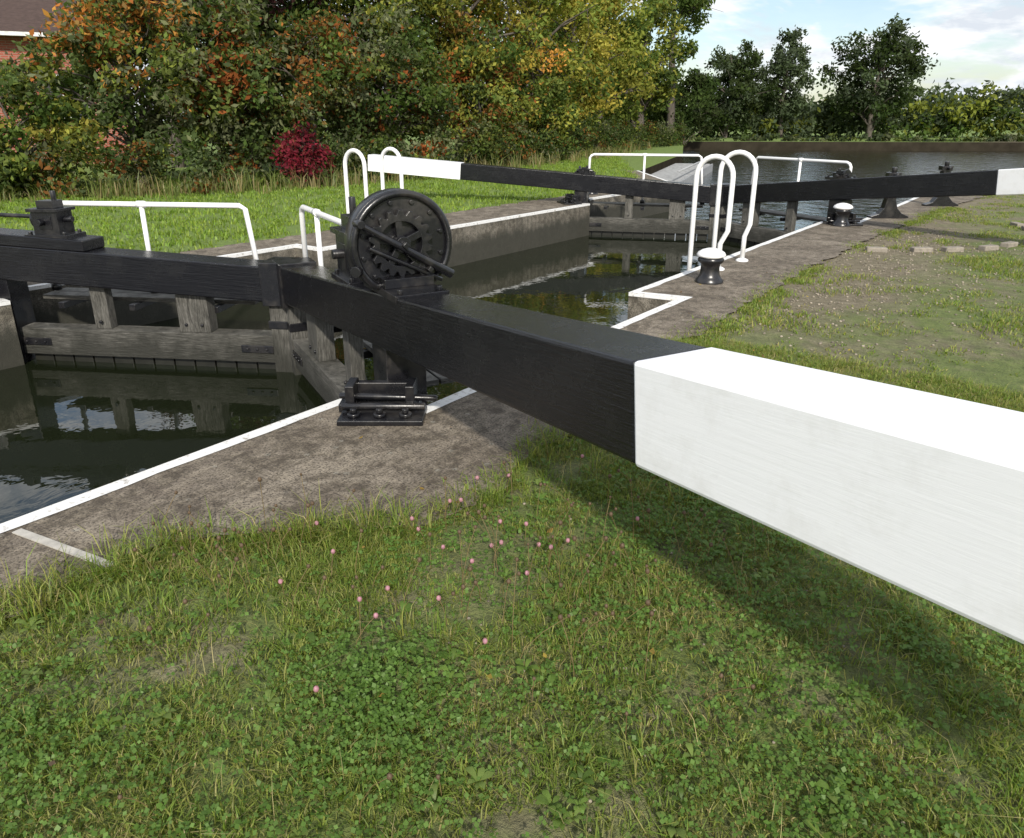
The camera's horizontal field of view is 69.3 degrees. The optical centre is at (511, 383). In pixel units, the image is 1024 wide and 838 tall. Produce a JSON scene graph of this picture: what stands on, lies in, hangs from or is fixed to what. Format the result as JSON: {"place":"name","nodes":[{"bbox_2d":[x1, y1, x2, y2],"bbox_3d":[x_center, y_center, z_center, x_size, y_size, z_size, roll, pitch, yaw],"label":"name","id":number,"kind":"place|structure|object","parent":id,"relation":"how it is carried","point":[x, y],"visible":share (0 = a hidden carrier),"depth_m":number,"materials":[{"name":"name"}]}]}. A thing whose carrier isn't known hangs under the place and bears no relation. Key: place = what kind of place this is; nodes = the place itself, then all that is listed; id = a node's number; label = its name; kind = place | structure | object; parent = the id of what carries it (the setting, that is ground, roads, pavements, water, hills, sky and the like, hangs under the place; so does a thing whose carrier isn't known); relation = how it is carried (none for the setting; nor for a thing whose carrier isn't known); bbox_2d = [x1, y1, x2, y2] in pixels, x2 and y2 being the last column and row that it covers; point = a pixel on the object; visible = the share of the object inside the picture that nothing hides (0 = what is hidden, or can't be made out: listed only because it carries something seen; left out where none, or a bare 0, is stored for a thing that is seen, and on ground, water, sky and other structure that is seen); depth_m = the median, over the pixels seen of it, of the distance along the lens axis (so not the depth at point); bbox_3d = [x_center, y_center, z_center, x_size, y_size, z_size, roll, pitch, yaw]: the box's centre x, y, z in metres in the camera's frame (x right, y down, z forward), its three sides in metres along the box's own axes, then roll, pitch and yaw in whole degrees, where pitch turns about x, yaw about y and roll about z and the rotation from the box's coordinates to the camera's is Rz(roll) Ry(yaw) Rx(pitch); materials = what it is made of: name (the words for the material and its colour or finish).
{"place":"outdoors","nodes":[
{"label":"outdoors","id":0,"kind":"place"},
{"bbox_2d":[0,191,300,371],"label":"lock gate","id":1,"kind":"structure","parent":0,"point":[55,249],"depth_m":6.61,"materials":[{"name":"black wood"}]},
{"bbox_2d":[0,120,1023,837],"bbox_3d":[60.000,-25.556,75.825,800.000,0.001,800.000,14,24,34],"label":"ground","id":2,"kind":"structure","parent":0,"point":[894,346],"depth_m":2.35,"materials":[{"name":"green plant"}]},
{"bbox_2d":[0,59,112,196],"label":"hawthorn bush","id":3,"kind":"object","parent":2,"relation":"on","point":[45,116],"visible":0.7,"depth_m":15.45,"materials":[{"name":"green plant"}]},
{"bbox_2d":[0,35,127,163],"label":"walls","id":4,"kind":"structure","parent":2,"relation":"on","point":[7,44],"depth_m":25.14,"materials":[{"name":"red brick"}]},
{"bbox_2d":[0,0,91,35],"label":"roof","id":5,"kind":"structure","parent":4,"relation":"on","point":[19,15],"depth_m":25.93,"materials":[{"name":"tile"}]},
{"bbox_2d":[0,31,44,36],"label":"gutter","id":6,"kind":"object","parent":5,"relation":"attached to","point":[15,33],"depth_m":24.41,"materials":[{"name":"white plastic"}]},
{"bbox_2d":[42,75,85,117],"bbox_3d":[-15.701,-10.062,25.952,1.440,1.440,0.100,-9,22,-24],"label":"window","id":7,"kind":"structure","parent":4,"relation":"attached to","point":[49,89],"depth_m":25.73,"materials":[{"name":"white glass"}]},
{"bbox_2d":[0,0,225,182],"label":"maple tree","id":8,"kind":"object","parent":2,"relation":"on","point":[101,41],"visible":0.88,"depth_m":16.48,"materials":[{"name":"green plant"}]},
{"bbox_2d":[94,0,220,167],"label":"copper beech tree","id":9,"kind":"object","parent":2,"relation":"on","point":[183,164],"visible":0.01,"depth_m":24.50,"materials":[{"name":"brown plant"}]},
{"bbox_2d":[115,0,304,178],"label":"hazel tree","id":10,"kind":"object","parent":2,"relation":"on","point":[233,68],"visible":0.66,"depth_m":18.00,"materials":[{"name":"green plant"}]},
{"bbox_2d":[114,0,327,172],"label":"oak tree","id":11,"kind":"object","parent":2,"relation":"on","point":[274,11],"visible":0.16,"depth_m":20.65,"materials":[{"name":"green plant"}]},
{"bbox_2d":[269,118,336,184],"bbox_3d":[-4.992,-5.442,17.595,1.424,1.659,1.543,1,20,4],"label":"red dogwood bush","id":12,"kind":"object","parent":2,"relation":"on","point":[317,152],"visible":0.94,"depth_m":17.52,"materials":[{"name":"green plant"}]},
{"bbox_2d":[234,1,376,171],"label":"hawthorn bush","id":13,"kind":"object","parent":2,"relation":"on","point":[337,101],"visible":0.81,"depth_m":18.91,"materials":[{"name":"green plant"}]},
{"bbox_2d":[262,0,385,157],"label":"oak tree","id":14,"kind":"object","parent":2,"relation":"on","point":[307,23],"visible":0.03,"depth_m":23.73,"materials":[{"name":"green plant"}]},
{"bbox_2d":[0,138,655,202],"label":"tall dry grass","id":15,"kind":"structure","parent":2,"relation":"on","point":[332,181],"depth_m":16.39,"materials":[{"name":"green plant"}]},
{"bbox_2d":[5,170,663,301],"bbox_3d":[-3.331,-1.856,9.757,3.325,0.001,31.754,12,23,29],"label":"concrete coping","id":16,"kind":"object","parent":2,"relation":"on","point":[328,237],"visible":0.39,"depth_m":12.10,"materials":[{"name":"grey concrete"}]},
{"bbox_2d":[0,171,667,305],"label":"painted edge line","id":17,"kind":"object","parent":16,"relation":"on","point":[48,285],"visible":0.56,"depth_m":9.53,"materials":[{"name":"white paint"}]},
{"bbox_2d":[343,148,368,212],"bbox_3d":[-2.051,-2.045,9.865,0.467,2.082,0.140,14,24,34],"label":"ladder grab rail","id":18,"kind":"object","parent":16,"relation":"on","point":[360,155],"visible":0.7,"depth_m":9.57,"materials":[{"name":"white metal"}]},
{"bbox_2d":[380,147,403,189],"bbox_3d":[-1.661,-2.221,10.355,0.467,2.082,0.140,14,24,34],"label":"ladder grab rail","id":19,"kind":"object","parent":16,"relation":"on","point":[392,149],"visible":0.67,"depth_m":10.03,"materials":[{"name":"white metal"}]},
{"bbox_2d":[557,193,581,204],"bbox_3d":[1.088,-3.546,14.211,0.330,0.170,0.550,-6,21,-15],"label":"gate anchor bracket","id":20,"kind":"object","parent":16,"relation":"on","point":[570,199],"visible":1,"depth_m":14.03,"materials":[{"name":"black metal"}]},
{"bbox_2d":[0,110,695,198],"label":"bramble hedge","id":21,"kind":"object","parent":2,"relation":"on","point":[605,134],"visible":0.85,"depth_m":17.74,"materials":[{"name":"green plant"}]},
{"bbox_2d":[314,0,461,169],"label":"hazel tree","id":22,"kind":"object","parent":2,"relation":"on","point":[388,111],"visible":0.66,"depth_m":21.04,"materials":[{"name":"green plant"}]},
{"bbox_2d":[288,0,493,149],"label":"ash tree","id":23,"kind":"object","parent":2,"relation":"on","point":[420,28],"visible":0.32,"depth_m":22.48,"materials":[{"name":"green plant"}]},
{"bbox_2d":[159,5,686,163],"bbox_3d":[0.300,-15.460,39.003,8.167,7.965,40.067,14,24,34],"label":"distant tree row","id":24,"kind":"object","parent":2,"relation":"on","point":[649,116],"visible":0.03,"depth_m":34.96,"materials":[{"name":"green plant"}]},
{"bbox_2d":[117,418,764,824],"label":"dry seed stalks","id":25,"kind":"object","parent":2,"relation":"on","point":[463,586],"visible":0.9,"depth_m":2.57,"materials":[{"name":"beige plant"}]},
{"bbox_2d":[364,0,551,161],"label":"field maple tree","id":26,"kind":"object","parent":2,"relation":"on","point":[456,31],"visible":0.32,"depth_m":25.01,"materials":[{"name":"green plant"}]},
{"bbox_2d":[278,454,638,691],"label":"clover flowers","id":27,"kind":"object","parent":2,"relation":"on","point":[375,616],"visible":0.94,"depth_m":2.65,"materials":[{"name":"pink plant"}]},
{"bbox_2d":[419,12,542,163],"bbox_3d":[-0.817,-9.674,24.893,4.515,4.885,4.660,14,24,34],"label":"hawthorn bush","id":28,"kind":"object","parent":2,"relation":"on","point":[504,66],"visible":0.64,"depth_m":23.72,"materials":[{"name":"green plant"}]},
{"bbox_2d":[0,196,984,617],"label":"concrete coping","id":29,"kind":"object","parent":2,"relation":"on","point":[326,456],"visible":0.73,"depth_m":3.52,"materials":[{"name":"grey concrete"}]},
{"bbox_2d":[12,528,112,567],"bbox_3d":[-1.720,0.627,2.831,0.561,0.005,0.035,9,22,24],"label":"worn edge strip","id":30,"kind":"object","parent":29,"relation":"on","point":[45,541],"visible":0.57,"depth_m":2.84,"materials":[{"name":"paint"}]},
{"bbox_2d":[336,377,436,425],"bbox_3d":[-0.691,0.092,4.078,0.550,0.170,0.330,0,20,0],"label":"gate anchor bracket","id":31,"kind":"object","parent":29,"relation":"on","point":[380,403],"visible":1,"depth_m":4.05,"materials":[{"name":"black metal"}]},
{"bbox_2d":[0,197,918,532],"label":"painted edge line","id":32,"kind":"object","parent":29,"relation":"on","point":[100,491],"visible":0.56,"depth_m":3.85,"materials":[{"name":"white paint"}]},
{"bbox_2d":[48,278,1005,813],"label":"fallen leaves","id":33,"kind":"object","parent":29,"relation":"on","point":[552,530],"visible":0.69,"depth_m":2.69,"materials":[{"name":"brown plant"}]},
{"bbox_2d":[695,248,725,284],"bbox_3d":[1.974,-1.179,7.367,0.285,0.340,0.285,14,24,34],"label":"mooring bollard","id":34,"kind":"object","parent":29,"relation":"on","point":[710,260],"visible":1,"depth_m":7.29,"materials":[{"name":"black metal"}]},
{"bbox_2d":[686,154,735,270],"bbox_3d":[2.128,-1.403,8.054,0.454,2.097,0.140,14,24,34],"label":"ladder grab rail","id":35,"kind":"object","parent":29,"relation":"on","point":[723,158],"visible":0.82,"depth_m":7.85,"materials":[{"name":"white metal"}]},
{"bbox_2d":[711,150,757,261],"bbox_3d":[2.524,-1.590,8.547,0.454,2.117,0.140,14,24,34],"label":"ladder grab rail","id":36,"kind":"object","parent":29,"relation":"on","point":[751,157],"visible":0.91,"depth_m":8.36,"materials":[{"name":"white metal"}]},
{"bbox_2d":[832,203,852,226],"bbox_3d":[5.014,-2.571,11.245,0.285,0.340,0.285,14,24,34],"label":"mooring bollard","id":37,"kind":"object","parent":29,"relation":"on","point":[842,211],"visible":1,"depth_m":11.17,"materials":[{"name":"black metal"}]},
{"bbox_2d":[823,212,862,225],"bbox_3d":[5.117,-2.524,11.367,0.550,0.170,0.330,0,20,0],"label":"gate anchor bracket","id":38,"kind":"object","parent":29,"relation":"on","point":[853,220],"visible":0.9,"depth_m":11.35,"materials":[{"name":"black metal"}]},
{"bbox_2d":[867,167,907,217],"bbox_3d":[6.170,-3.094,12.021,0.620,0.800,0.280,0,20,0],"label":"ground paddle stand","id":39,"kind":"object","parent":29,"relation":"on","point":[888,208],"visible":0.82,"depth_m":12.07,"materials":[{"name":"black metal"}]},
{"bbox_2d":[921,161,957,205],"bbox_3d":[7.990,-3.689,13.678,0.620,0.800,0.280,0,20,0],"label":"ground paddle stand","id":40,"kind":"object","parent":29,"relation":"on","point":[941,201],"visible":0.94,"depth_m":13.73,"materials":[{"name":"black metal"}]},
{"bbox_2d":[0,444,1023,837],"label":"clover plant","id":41,"kind":"object","parent":2,"relation":"on","point":[398,702],"visible":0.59,"depth_m":2.05,"materials":[{"name":"green plant"}]},
{"bbox_2d":[0,141,1023,369],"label":"lock chamber wall","id":42,"kind":"structure","parent":2,"relation":"on","point":[474,243],"depth_m":12.25,"materials":[{"name":"grey concrete"}]},
{"bbox_2d":[650,161,712,182],"bbox_3d":[6.017,-7.694,27.453,1.780,1.030,10.249,7,21,19],"label":"overflow weir grating","id":43,"kind":"object","parent":42,"relation":"attached to","point":[681,172],"visible":0.44,"depth_m":26.29,"materials":[{"name":"metal"}]},
{"bbox_2d":[0,439,1023,837],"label":"broadleaf weeds","id":44,"kind":"object","parent":2,"relation":"on","point":[544,797],"visible":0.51,"depth_m":2.10,"materials":[{"name":"green plant"}]},
{"bbox_2d":[481,39,585,159],"bbox_3d":[0.455,-10.652,28.343,4.782,4.630,4.815,14,24,34],"label":"hawthorn bush","id":45,"kind":"object","parent":2,"relation":"on","point":[553,86],"visible":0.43,"depth_m":27.32,"materials":[{"name":"green plant"}]},
{"bbox_2d":[465,0,626,153],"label":"willow tree","id":46,"kind":"object","parent":2,"relation":"on","point":[584,14],"visible":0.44,"depth_m":28.00,"materials":[{"name":"green plant"}]},
{"bbox_2d":[504,0,649,131],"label":"willow tree","id":47,"kind":"object","parent":2,"relation":"on","point":[605,50],"visible":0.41,"depth_m":32.47,"materials":[{"name":"green plant"}]},
{"bbox_2d":[548,0,662,145],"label":"willow tree","id":48,"kind":"object","parent":2,"relation":"on","point":[634,23],"visible":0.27,"depth_m":37.38,"materials":[{"name":"green plant"}]},
{"bbox_2d":[603,0,697,135],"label":"ash tree","id":49,"kind":"object","parent":2,"relation":"on","point":[663,9],"visible":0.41,"depth_m":41.57,"materials":[{"name":"green plant"}]},
{"bbox_2d":[628,0,722,132],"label":"poplar tree","id":50,"kind":"object","parent":2,"relation":"on","point":[689,8],"visible":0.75,"depth_m":44.80,"materials":[{"name":"green plant"}]},
{"bbox_2d":[644,65,725,142],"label":"hawthorn bush","id":51,"kind":"object","parent":2,"relation":"on","point":[701,85],"visible":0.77,"depth_m":46.87,"materials":[{"name":"green plant"}]},
{"bbox_2d":[694,39,785,137],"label":"oak tree","id":52,"kind":"object","parent":2,"relation":"on","point":[742,90],"visible":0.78,"depth_m":59.25,"materials":[{"name":"green plant"}]},
{"bbox_2d":[511,77,1023,130],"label":"distant tree row","id":53,"kind":"object","parent":2,"relation":"on","point":[937,92],"visible":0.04,"depth_m":97.83,"materials":[{"name":"green plant"}]},
{"bbox_2d":[756,24,819,137],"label":"birch tree","id":54,"kind":"object","parent":2,"relation":"on","point":[785,68],"visible":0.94,"depth_m":59.70,"materials":[{"name":"green plant"}]},
{"bbox_2d":[650,131,1023,141],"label":"reed bank","id":55,"kind":"structure","parent":2,"relation":"on","point":[1000,137],"depth_m":52.11,"materials":[{"name":"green plant"}]},
{"bbox_2d":[664,80,1023,137],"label":"hedge","id":56,"kind":"object","parent":2,"relation":"on","point":[933,123],"visible":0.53,"depth_m":60.64,"materials":[{"name":"green plant"}]},
{"bbox_2d":[810,12,940,138],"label":"oak tree","id":57,"kind":"object","parent":2,"relation":"on","point":[880,91],"visible":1,"depth_m":56.29,"materials":[{"name":"green plant"}]},
{"bbox_2d":[865,222,1023,252],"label":"brick foothold row","id":58,"kind":"object","parent":2,"relation":"on","point":[1008,244],"visible":0.98,"depth_m":9.23,"materials":[{"name":"brick"}]},
{"bbox_2d":[0,150,1023,523],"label":"canal water","id":59,"kind":"structure","parent":0,"point":[68,430],"depth_m":6.56,"materials":[{"name":"black liquid"}]},
{"bbox_2d":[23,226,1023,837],"bbox_3d":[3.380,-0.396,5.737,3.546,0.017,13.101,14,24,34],"label":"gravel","id":60,"kind":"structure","parent":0,"point":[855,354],"depth_m":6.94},
{"bbox_2d":[368,153,716,238],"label":"lock gate","id":61,"kind":"structure","parent":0,"point":[582,182],"depth_m":14.16,"materials":[{"name":"black wood"}]},
{"bbox_2d":[131,0,1023,120],"label":"sky","id":62,"kind":"structure","parent":0,"point":[974,41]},
{"bbox_2d":[272,188,1023,643],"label":"lock gate","id":63,"kind":"structure","parent":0,"point":[918,492],"depth_m":1.87,"materials":[{"name":"wood"}]},
{"bbox_2d":[716,156,1023,245],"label":"lock gate","id":64,"kind":"structure","parent":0,"point":[843,186],"depth_m":11.44,"materials":[{"name":"black wood"}]}
]}

